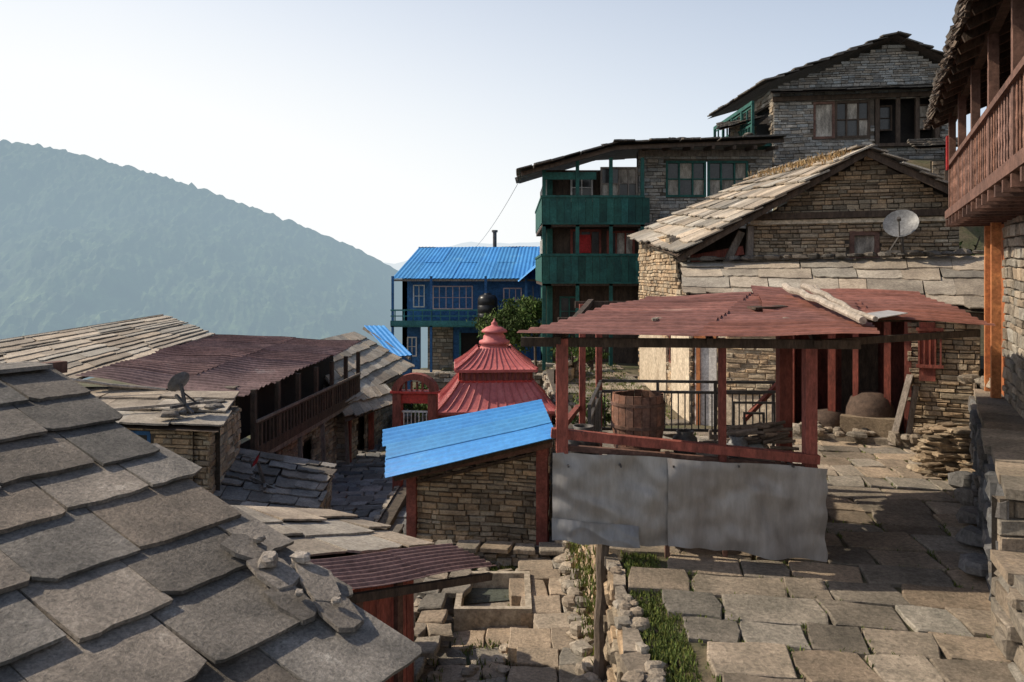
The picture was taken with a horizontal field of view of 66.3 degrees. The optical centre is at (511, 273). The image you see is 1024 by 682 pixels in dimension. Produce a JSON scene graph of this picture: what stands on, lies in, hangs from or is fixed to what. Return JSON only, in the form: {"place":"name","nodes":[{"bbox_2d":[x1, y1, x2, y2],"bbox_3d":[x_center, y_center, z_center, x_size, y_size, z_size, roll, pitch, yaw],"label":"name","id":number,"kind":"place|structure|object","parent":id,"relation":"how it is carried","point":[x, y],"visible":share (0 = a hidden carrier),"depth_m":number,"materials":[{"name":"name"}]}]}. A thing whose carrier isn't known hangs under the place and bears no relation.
{"place":"outdoors","nodes":[
{"label":"outdoors","id":0,"kind":"place"},
{"bbox_2d":[0,361,52,373],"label":"ridge slabs","id":1,"kind":"structure","parent":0,"point":[12,367],"depth_m":7.75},
{"bbox_2d":[0,139,427,378],"bbox_3d":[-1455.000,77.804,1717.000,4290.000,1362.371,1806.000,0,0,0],"label":"forested hill","id":2,"kind":"structure","parent":0,"point":[86,240],"depth_m":2119.49,"materials":[{"name":"plant"}]},
{"bbox_2d":[310,517,408,559],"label":"roof deck","id":3,"kind":"structure","parent":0,"point":[331,555],"depth_m":8.57,"materials":[{"name":"brown wood"}]},
{"bbox_2d":[230,505,434,556],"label":"slates","id":4,"kind":"object","parent":3,"relation":"on","point":[315,532],"visible":0.77,"depth_m":9.29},
{"bbox_2d":[331,384,428,534],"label":"alley","id":5,"kind":"structure","parent":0,"point":[353,486],"depth_m":19.81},
{"bbox_2d":[297,419,349,464],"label":"struts","id":6,"kind":"object","parent":5,"relation":"on","point":[323,444],"visible":0.22,"depth_m":21.66,"materials":[{"name":"brown wood"}]},
{"bbox_2d":[268,407,344,452],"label":"beam","id":7,"kind":"structure","parent":6,"relation":"on","point":[285,443],"depth_m":20.09,"materials":[{"name":"brown wood"}]},
{"bbox_2d":[240,375,358,453],"bbox_3d":[-5.547,3.600,21.040,0.665,0.800,8.326,0,0,5],"label":"gallery","id":8,"kind":"object","parent":7,"relation":"on","point":[268,437],"visible":0.86,"depth_m":19.88,"materials":[{"name":"brown wood"}]},
{"bbox_2d":[250,352,359,449],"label":"posts","id":9,"kind":"object","parent":8,"relation":"on","point":[253,419],"visible":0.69,"depth_m":19.64,"materials":[{"name":"brown wood"}]},
{"bbox_2d":[385,242,539,270],"bbox_3d":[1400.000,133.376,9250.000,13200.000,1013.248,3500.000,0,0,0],"label":"distant hill","id":10,"kind":"structure","parent":0,"point":[397,266],"depth_m":8963.82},
{"bbox_2d":[0,0,986,263],"label":"sky","id":11,"kind":"structure","parent":0,"point":[387,130],"materials":[{"name":"white"}]},
{"bbox_2d":[414,536,587,681],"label":"yard paving","id":12,"kind":"structure","parent":0,"point":[539,640],"depth_m":10.38,"materials":[{"name":"stone"}]},
{"bbox_2d":[454,571,531,630],"bbox_3d":[-0.270,4.920,11.750,1.100,0.400,1.400,0,0,0],"label":"stone water basin","id":13,"kind":"object","parent":12,"relation":"on","point":[481,605],"visible":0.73,"depth_m":11.23,"materials":[{"name":"stone"}]},
{"bbox_2d":[77,159,983,681],"bbox_3d":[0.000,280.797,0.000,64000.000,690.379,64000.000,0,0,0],"label":"ground","id":14,"kind":"structure","parent":0,"point":[969,237],"depth_m":16.40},
{"bbox_2d":[0,322,212,378],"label":"roof deck","id":15,"kind":"structure","parent":14,"relation":"on","point":[103,347],"depth_m":20.35,"materials":[{"name":"brown wood"}]},
{"bbox_2d":[0,314,214,378],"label":"slates","id":16,"kind":"object","parent":15,"relation":"on","point":[124,343],"visible":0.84,"depth_m":20.45,"materials":[{"name":"stone"}]},
{"bbox_2d":[89,389,241,493],"bbox_3d":[-7.055,3.798,15.001,4.014,2.817,2.793,0,0,0],"label":"stone hut","id":17,"kind":"object","parent":14,"relation":"on","point":[205,436],"visible":0.3,"depth_m":14.23,"materials":[{"name":"grey stone"}]},
{"bbox_2d":[167,372,199,413],"bbox_3d":[-5.998,2.155,14.244,0.536,0.750,0.562,0,0,0],"label":"satellite dish","id":18,"kind":"object","parent":17,"relation":"on","point":[178,381],"visible":1,"depth_m":14.25,"materials":[{"name":"metal"}]},
{"bbox_2d":[85,385,333,459],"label":"stone wall","id":19,"kind":"structure","parent":14,"relation":"on","point":[307,447],"depth_m":22.23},
{"bbox_2d":[87,387,337,463],"bbox_3d":[-8.454,4.729,19.952,9.496,4.603,7.780,0,0,-20],"label":"stonework","id":20,"kind":"object","parent":19,"relation":"attached to","point":[290,449],"visible":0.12,"depth_m":22.29,"materials":[{"name":"stone"}]},
{"bbox_2d":[75,334,360,396],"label":"tin roof","id":21,"kind":"structure","parent":19,"relation":"on","point":[220,362],"depth_m":18.98,"materials":[{"name":"metal"}]},
{"bbox_2d":[239,356,332,439],"bbox_3d":[-6.084,4.225,21.132,0.180,3.550,8.226,0,0,5],"label":"interior","id":22,"kind":"object","parent":19,"relation":"attached to","point":[265,400],"visible":0.13,"depth_m":20.89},
{"bbox_2d":[213,448,336,508],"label":"slate shed","id":23,"kind":"structure","parent":14,"relation":"on","point":[296,482],"depth_m":15.09,"materials":[{"name":"grey stone"}]},
{"bbox_2d":[320,332,414,463],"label":"slate cottage","id":24,"kind":"structure","parent":14,"relation":"on","point":[366,413],"depth_m":26.62,"materials":[{"name":"grey stone"}]},
{"bbox_2d":[353,580,413,681],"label":"red wall","id":25,"kind":"structure","parent":14,"relation":"on","point":[382,610],"depth_m":8.41,"materials":[{"name":"brown wood"}]},
{"bbox_2d":[354,582,402,681],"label":"door frame","id":26,"kind":"object","parent":25,"relation":"attached to","point":[398,618],"depth_m":8.40,"materials":[{"name":"red wood"}]},
{"bbox_2d":[310,543,496,588],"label":"tin roof","id":27,"kind":"structure","parent":25,"relation":"on","point":[381,568],"depth_m":8.24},
{"bbox_2d":[349,572,492,602],"bbox_3d":[-0.925,3.245,8.125,0.060,0.568,2.307,0,0,36],"label":"rafter","id":28,"kind":"object","parent":27,"relation":"attached to","point":[377,594],"visible":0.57,"depth_m":8.03,"materials":[{"name":"brown wood"}]},
{"bbox_2d":[363,325,411,409],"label":"blue tin shed","id":29,"kind":"structure","parent":14,"relation":"on","point":[384,336],"depth_m":34.11,"materials":[{"name":"paint"}]},
{"bbox_2d":[374,479,405,529],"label":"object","id":30,"kind":"object","parent":14,"relation":"on","point":[397,503],"visible":0.14,"depth_m":16.72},
{"bbox_2d":[390,372,439,490],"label":"arched gate","id":31,"kind":"structure","parent":14,"relation":"on","point":[401,396],"depth_m":18.27,"materials":[{"name":"red wood"}]},
{"bbox_2d":[412,369,441,381],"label":"stone plinth","id":32,"kind":"structure","parent":14,"relation":"on","point":[427,372],"depth_m":38.99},
{"bbox_2d":[391,276,526,371],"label":"posts","id":33,"kind":"object","parent":32,"relation":"on","point":[392,296],"visible":0.51,"depth_m":38.70,"materials":[{"name":"blue paint"}]},
{"bbox_2d":[382,399,555,545],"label":"blue roofed shed","id":34,"kind":"structure","parent":14,"relation":"on","point":[483,476],"depth_m":14.13,"materials":[{"name":"stone"}]},
{"bbox_2d":[402,278,541,368],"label":"walls","id":35,"kind":"structure","parent":14,"relation":"on","point":[495,288],"depth_m":40.00,"materials":[{"name":"blue paint"}]},
{"bbox_2d":[428,327,452,368],"bbox_3d":[-3.650,3.830,40.115,1.300,2.340,0.270,0,0,0],"label":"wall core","id":36,"kind":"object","parent":35,"relation":"attached to","point":[442,352],"visible":0.11,"depth_m":39.98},
{"bbox_2d":[428,327,452,368],"bbox_3d":[-3.650,3.829,39.948,1.286,2.347,0.103,0,0,0],"label":"stonework","id":37,"kind":"object","parent":36,"relation":"attached to","point":[439,339],"visible":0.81,"depth_m":39.93,"materials":[{"name":"stone"}]},
{"bbox_2d":[390,309,513,326],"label":"balcony","id":38,"kind":"structure","parent":35,"relation":"attached to","point":[422,323],"depth_m":38.66,"materials":[{"name":"teal paint"}]},
{"bbox_2d":[394,246,539,281],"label":"tin roof","id":39,"kind":"structure","parent":35,"relation":"attached to","point":[479,262],"depth_m":40.88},
{"bbox_2d":[414,543,538,601],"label":"stone wall","id":40,"kind":"structure","parent":14,"relation":"on","point":[508,555],"depth_m":13.24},
{"bbox_2d":[414,552,538,622],"bbox_3d":[-0.734,4.913,11.228,1.803,0.420,4.233,0,0,8],"label":"stonework","id":41,"kind":"object","parent":40,"relation":"attached to","point":[492,557],"visible":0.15,"depth_m":13.21,"materials":[{"name":"stone"}]},
{"bbox_2d":[414,538,565,681],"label":"coping","id":42,"kind":"object","parent":40,"relation":"on","point":[432,618],"visible":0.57,"depth_m":11.45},
{"bbox_2d":[477,293,497,344],"bbox_3d":[-1.200,2.870,38.600,1.000,3.860,1.000,0,0,0],"label":"water tank","id":43,"kind":"object","parent":14,"relation":"on","point":[487,303],"visible":0.59,"depth_m":38.20,"materials":[{"name":"black plastic"}]},
{"bbox_2d":[438,318,555,421],"bbox_3d":[-0.450,3.410,20.000,3.200,4.580,3.200,0,0,-4],"label":"pagoda shrine","id":44,"kind":"object","parent":14,"relation":"on","point":[493,370],"visible":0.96,"depth_m":19.06,"materials":[{"name":"red metal"}]},
{"bbox_2d":[466,297,541,353],"bbox_3d":[0.084,2.812,31.037,3.009,3.881,3.299,0,0,40],"label":"leafy tree","id":45,"kind":"object","parent":14,"relation":"on","point":[507,317],"visible":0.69,"depth_m":30.51,"materials":[{"name":"green plant"}]},
{"bbox_2d":[425,540,601,681],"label":"rubble stones","id":46,"kind":"object","parent":14,"relation":"on","point":[579,646],"visible":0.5,"depth_m":10.12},
{"bbox_2d":[516,292,541,373],"bbox_3d":[1.075,2.629,33.060,1.994,4.245,1.961,0,0,-20],"label":"leafy tree","id":47,"kind":"object","parent":14,"relation":"on","point":[534,305],"visible":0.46,"depth_m":32.61,"materials":[{"name":"green plant"}]},
{"bbox_2d":[541,180,552,362],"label":"side wall","id":48,"kind":"structure","parent":14,"relation":"on","point":[549,288],"depth_m":28.00,"materials":[{"name":"green paint"}]},
{"bbox_2d":[546,170,636,363],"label":"back wall","id":49,"kind":"structure","parent":14,"relation":"on","point":[561,241],"depth_m":28.20,"materials":[{"name":"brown wood"}]},
{"bbox_2d":[570,229,634,262],"bbox_3d":[3.250,-0.975,28.120,2.300,1.250,0.120,0,0,0],"label":"window frame","id":50,"kind":"object","parent":49,"relation":"attached to","point":[591,231],"visible":0.56,"depth_m":28.07,"materials":[{"name":"red wood"}]},
{"bbox_2d":[602,163,744,253],"bbox_3d":[5.775,-2.200,27.825,5.350,3.700,0.655,0,0,0],"label":"window pane","id":51,"kind":"object","parent":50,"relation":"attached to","point":[685,170],"visible":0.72,"depth_m":28.10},
{"bbox_2d":[519,138,783,183],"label":"roof deck","id":52,"kind":"structure","parent":49,"relation":"on","point":[629,154],"depth_m":30.18,"materials":[{"name":"brown wood"}]},
{"bbox_2d":[515,134,786,183],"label":"slates","id":53,"kind":"object","parent":52,"relation":"on","point":[615,142],"visible":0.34,"depth_m":26.74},
{"bbox_2d":[520,138,783,175],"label":"fascia","id":54,"kind":"structure","parent":52,"relation":"attached to","point":[627,147],"depth_m":26.55,"materials":[{"name":"brown wood"}]},
{"bbox_2d":[546,369,671,677],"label":"stone wall","id":55,"kind":"structure","parent":14,"relation":"on","point":[550,373],"depth_m":8.98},
{"bbox_2d":[574,544,623,681],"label":"stonework","id":56,"kind":"object","parent":55,"relation":"attached to","point":[613,649],"visible":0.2,"depth_m":8.35,"materials":[{"name":"stone"}]},
{"bbox_2d":[604,553,665,681],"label":"coping","id":57,"kind":"object","parent":55,"relation":"on","point":[636,663],"visible":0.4,"depth_m":6.92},
{"bbox_2d":[637,152,771,362],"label":"stone wall","id":58,"kind":"structure","parent":14,"relation":"on","point":[662,193],"depth_m":28.03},
{"bbox_2d":[536,222,644,285],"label":"floors","id":59,"kind":"structure","parent":58,"relation":"attached to","point":[539,233],"depth_m":26.90,"materials":[{"name":"teal wood"}]},
{"bbox_2d":[535,195,649,283],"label":"balconies","id":60,"kind":"structure","parent":59,"relation":"on","point":[600,210],"depth_m":26.87,"materials":[{"name":"green paint"}]},
{"bbox_2d":[559,161,747,336],"bbox_3d":[5.075,-0.825,28.070,6.750,6.450,0.120,0,0,0],"label":"window frame","id":61,"kind":"object","parent":58,"relation":"attached to","point":[704,179],"visible":0.6,"depth_m":28.02,"materials":[{"name":"green paint"}]},
{"bbox_2d":[561,163,732,336],"bbox_3d":[4.833,-0.825,27.827,6.267,6.450,0.654,0,0,0],"label":"window pane","id":62,"kind":"object","parent":61,"relation":"attached to","point":[686,185],"visible":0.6,"depth_m":28.10,"materials":[{"name":"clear glass"}]},
{"bbox_2d":[638,149,771,230],"bbox_3d":[6.900,-2.879,27.997,4.786,3.167,0.107,0,0,0],"label":"stonework","id":63,"kind":"object","parent":58,"relation":"attached to","point":[650,162],"visible":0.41,"depth_m":27.98,"materials":[{"name":"white stone"}]},
{"bbox_2d":[638,150,772,156],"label":"cornice","id":64,"kind":"structure","parent":63,"relation":"attached to","point":[690,153],"depth_m":27.88,"materials":[{"name":"brown wood"}]},
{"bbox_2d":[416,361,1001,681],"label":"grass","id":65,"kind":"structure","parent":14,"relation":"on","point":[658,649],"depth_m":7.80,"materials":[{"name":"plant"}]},
{"bbox_2d":[660,449,783,461],"bbox_3d":[2.275,2.730,9.675,1.950,0.980,0.850,0,0,0],"label":"stone counter","id":66,"kind":"object","parent":14,"relation":"on","point":[672,451],"depth_m":9.67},
{"bbox_2d":[610,389,665,451],"bbox_3d":[1.550,1.850,9.650,0.676,0.780,0.676,0,0,0],"label":"wooden barrel","id":67,"kind":"object","parent":66,"relation":"on","point":[637,412],"visible":0.76,"depth_m":9.39,"materials":[{"name":"wood"}]},
{"bbox_2d":[699,420,798,449],"bbox_3d":[2.894,2.014,9.710,1.162,0.366,0.575,0,0,0],"label":"firewood","id":68,"kind":"object","parent":66,"relation":"on","point":[767,432],"visible":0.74,"depth_m":9.62,"materials":[{"name":"brown wood"}]},
{"bbox_2d":[716,115,763,136],"bbox_3d":[9.415,-4.947,33.771,1.769,3.948,4.645,0,0,0],"label":"stone annex","id":69,"kind":"object","parent":14,"relation":"on","point":[733,126],"visible":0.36,"depth_m":32.97,"materials":[{"name":"stone"}]},
{"bbox_2d":[713,101,771,149],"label":"side balcony","id":70,"kind":"structure","parent":69,"relation":"attached to","point":[748,128],"depth_m":32.36,"materials":[{"name":"green paint"}]},
{"bbox_2d":[517,282,995,680],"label":"tin canopy shelter","id":71,"kind":"object","parent":14,"relation":"on","point":[722,501],"visible":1,"depth_m":8.74,"materials":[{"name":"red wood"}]},
{"bbox_2d":[627,143,983,447],"bbox_3d":[7.018,0.130,18.914,7.207,6.355,10.171,0,0,0],"label":"stone farmhouse","id":72,"kind":"object","parent":14,"relation":"on","point":[825,230],"visible":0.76,"depth_m":16.72,"materials":[{"name":"beige stone"}]},
{"bbox_2d":[695,348,716,425],"bbox_3d":[4.119,2.265,16.648,0.460,1.970,0.050,0,0,27],"label":"white door","id":73,"kind":"structure","parent":72,"relation":"in","point":[708,356],"depth_m":16.61,"materials":[{"name":"paint"}]},
{"bbox_2d":[841,343,877,413],"bbox_3d":[7.273,2.325,16.393,0.700,1.850,0.050,0,0,27],"label":"porch door","id":74,"kind":"structure","parent":72,"relation":"in","point":[868,353],"depth_m":16.35,"materials":[{"name":"brown wood"}]},
{"bbox_2d":[855,235,873,252],"bbox_3d":[7.769,-0.625,17.284,0.600,0.650,0.003,0,0,21],"label":"window pane","id":75,"kind":"structure","parent":72,"relation":"in","point":[863,244],"depth_m":17.28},
{"bbox_2d":[850,231,879,259],"bbox_3d":[7.759,-0.625,17.258,0.600,0.650,0.120,0,0,21],"label":"window frame","id":76,"kind":"structure","parent":72,"relation":"in","point":[852,233],"depth_m":17.22,"materials":[{"name":"red wood"}]},
{"bbox_2d":[883,210,918,258],"bbox_3d":[8.045,-0.830,16.197,0.676,1.020,0.614,0,0,0],"label":"satellite dish","id":77,"kind":"object","parent":72,"relation":"attached to","point":[900,224],"visible":1,"depth_m":16.21,"materials":[{"name":"metal"}]},
{"bbox_2d":[919,322,934,381],"bbox_3d":[7.765,1.450,14.654,0.270,1.100,0.050,0,0,27],"label":"window","id":78,"kind":"structure","parent":72,"relation":"in","point":[925,374],"depth_m":14.63,"materials":[{"name":"brown wood"}]},
{"bbox_2d":[754,48,945,166],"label":"stone wall","id":79,"kind":"structure","parent":14,"relation":"on","point":[762,111],"depth_m":30.57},
{"bbox_2d":[736,91,774,165],"bbox_3d":[13.724,-5.989,33.451,7.050,3.420,7.092,0,0,0],"label":"stonework","id":80,"kind":"object","parent":79,"relation":"on","point":[760,103],"visible":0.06,"depth_m":31.41,"materials":[{"name":"stone"}]},
{"bbox_2d":[708,34,944,118],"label":"roof deck","id":81,"kind":"structure","parent":79,"relation":"on","point":[896,39],"depth_m":30.67,"materials":[{"name":"brown wood"}]},
{"bbox_2d":[707,31,946,116],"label":"slates","id":82,"kind":"object","parent":81,"relation":"on","point":[810,64],"visible":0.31,"depth_m":30.12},
{"bbox_2d":[772,91,931,101],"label":"beam","id":83,"kind":"structure","parent":79,"relation":"attached to","point":[854,96],"depth_m":30.36,"materials":[{"name":"brown wood"}]},
{"bbox_2d":[774,45,947,164],"bbox_3d":[13.524,-6.570,30.447,6.431,4.558,0.107,0,0,10],"label":"stonework","id":84,"kind":"object","parent":79,"relation":"attached to","point":[805,107],"visible":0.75,"depth_m":30.49,"materials":[{"name":"white stone"}]},
{"bbox_2d":[835,100,930,137],"bbox_3d":[14.436,-6.025,30.593,3.636,1.450,0.395,0,0,0],"label":"window frame","id":85,"kind":"object","parent":79,"relation":"attached to","point":[858,119],"visible":0.69,"depth_m":30.55,"materials":[{"name":"brown wood"}]},
{"bbox_2d":[837,103,889,135],"bbox_3d":[13.747,-6.025,30.621,2.228,1.450,0.279,0,0,0],"label":"window pane","id":86,"kind":"object","parent":85,"relation":"attached to","point":[852,124],"visible":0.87,"depth_m":30.65,"materials":[{"name":"grey glass"}]},
{"bbox_2d":[816,103,927,136],"bbox_3d":[14.041,-6.025,30.582,4.418,1.450,0.221,0,0,4],"label":"window pane","id":87,"kind":"object","parent":85,"relation":"attached to","point":[823,119],"visible":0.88,"depth_m":30.73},
{"bbox_2d":[875,143,911,146],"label":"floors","id":88,"kind":"structure","parent":79,"relation":"on","point":[894,145],"depth_m":30.04,"materials":[{"name":"brown wood"}]},
{"bbox_2d":[875,97,939,142],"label":"posts","id":89,"kind":"object","parent":88,"relation":"on","point":[897,120],"visible":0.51,"depth_m":30.17,"materials":[{"name":"brown wood"}]},
{"bbox_2d":[874,98,930,142],"bbox_3d":[15.372,-5.900,30.993,2.500,2.000,0.100,0,0,10],"label":"interior","id":90,"kind":"object","parent":79,"relation":"attached to","point":[907,131],"visible":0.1,"depth_m":30.92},
{"bbox_2d":[975,383,1023,647],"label":"stone wall","id":91,"kind":"structure","parent":14,"relation":"on","point":[994,533],"depth_m":7.11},
{"bbox_2d":[968,395,1008,601],"bbox_3d":[5.975,2.652,9.989,0.156,1.329,6.878,0,0,29],"label":"stonework","id":92,"kind":"object","parent":91,"relation":"attached to","point":[986,484],"visible":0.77,"depth_m":8.87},
{"bbox_2d":[974,389,1023,597],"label":"coping","id":93,"kind":"object","parent":91,"relation":"on","point":[1002,428],"visible":0.99,"depth_m":8.43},
{"bbox_2d":[984,222,1000,397],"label":"orange posts","id":94,"kind":"object","parent":93,"relation":"on","point":[992,298],"visible":0.67,"depth_m":12.02,"materials":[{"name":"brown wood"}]},
{"bbox_2d":[1001,224,1006,395],"bbox_3d":[7.868,0.525,12.320,0.280,2.750,0.900,0,0,25],"label":"orange panel","id":95,"kind":"object","parent":93,"relation":"on","point":[1002,313],"visible":0.04,"depth_m":12.34,"materials":[{"name":"brown wood"}]},
{"bbox_2d":[990,496,1023,681],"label":"stonework","id":96,"kind":"object","parent":91,"relation":"attached to","point":[1007,612],"visible":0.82,"depth_m":6.54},
{"bbox_2d":[1007,221,1023,327],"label":"stone wall","id":97,"kind":"structure","parent":14,"relation":"on","point":[1016,258],"depth_m":11.12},
{"bbox_2d":[946,166,1023,226],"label":"joists","id":98,"kind":"object","parent":97,"relation":"on","point":[1003,202],"visible":1,"depth_m":9.29,"materials":[{"name":"red wood"}]},
{"bbox_2d":[1001,215,1023,418],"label":"stonework","id":99,"kind":"object","parent":97,"relation":"attached to","point":[1013,355],"visible":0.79,"depth_m":11.11,"materials":[{"name":"stone"}]},
{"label":"roof deck","id":100,"kind":"object","parent":14,"relation":"on","visible":0},
{"bbox_2d":[0,361,421,681],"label":"slates","id":101,"kind":"object","parent":100,"relation":"on","point":[118,563],"visible":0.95,"depth_m":5.60,"materials":[{"name":"stone"}]},
{"bbox_2d":[220,534,363,632],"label":"loose slabs","id":102,"kind":"object","parent":101,"relation":"on","point":[329,604],"depth_m":5.88,"materials":[{"name":"stone"}]},
{"bbox_2d":[546,362,689,425],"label":"courtyard paving","id":103,"kind":"structure","parent":0,"point":[634,377],"depth_m":22.57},
{"bbox_2d":[542,158,643,369],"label":"posts","id":104,"kind":"object","parent":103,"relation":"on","point":[577,245],"visible":0.47,"depth_m":26.90,"materials":[{"name":"green paint"}]},
{"bbox_2d":[546,172,595,179],"bbox_3d":[2.000,-3.375,26.960,1.800,0.250,0.040,0,0,0],"label":"eave panel","id":105,"kind":"object","parent":104,"relation":"attached to","point":[569,175],"visible":1,"depth_m":26.94,"materials":[{"name":"green paint"}]},
{"bbox_2d":[602,430,1015,681],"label":"stone path","id":106,"kind":"structure","parent":0,"point":[934,607],"depth_m":7.76,"materials":[{"name":"stone"}]},
{"bbox_2d":[588,379,775,454],"bbox_3d":[2.528,2.338,10.750,3.204,1.724,2.347,0,0,0],"label":"iron railing","id":107,"kind":"object","parent":106,"relation":"on","point":[594,414],"visible":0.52,"depth_m":11.72,"materials":[{"name":"black metal"}]},
{"bbox_2d":[906,422,974,476],"bbox_3d":[7.102,2.789,12.146,1.456,0.795,1.451,0,0,0],"label":"stone pile","id":108,"kind":"object","parent":106,"relation":"on","point":[941,449],"visible":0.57,"depth_m":12.25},
{"bbox_2d":[948,471,987,577],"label":"loose blocks","id":109,"kind":"object","parent":106,"relation":"on","point":[972,564],"depth_m":9.19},
{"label":"upper wall","id":110,"kind":"object","parent":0,"visible":0},
{"bbox_2d":[933,0,980,122],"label":"roof deck","id":111,"kind":"structure","parent":110,"relation":"on","point":[965,30],"depth_m":9.09,"materials":[{"name":"brown wood"}]},
{"bbox_2d":[923,0,973,129],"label":"eave thatch","id":112,"kind":"object","parent":111,"relation":"attached to","point":[963,15],"visible":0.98,"depth_m":9.37,"materials":[{"name":"brown plant"}]},
{"bbox_2d":[932,0,1010,128],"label":"rafters","id":113,"kind":"object","parent":111,"relation":"attached to","point":[988,18],"visible":0.58,"depth_m":9.76,"materials":[{"name":"brown wood"}]},
{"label":"balcony floor","id":114,"kind":"structure","parent":0,"visible":0},
{"bbox_2d":[945,0,1023,218],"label":"balcony","id":115,"kind":"structure","parent":114,"relation":"on","point":[981,162],"depth_m":8.68,"materials":[{"name":"red wood"}]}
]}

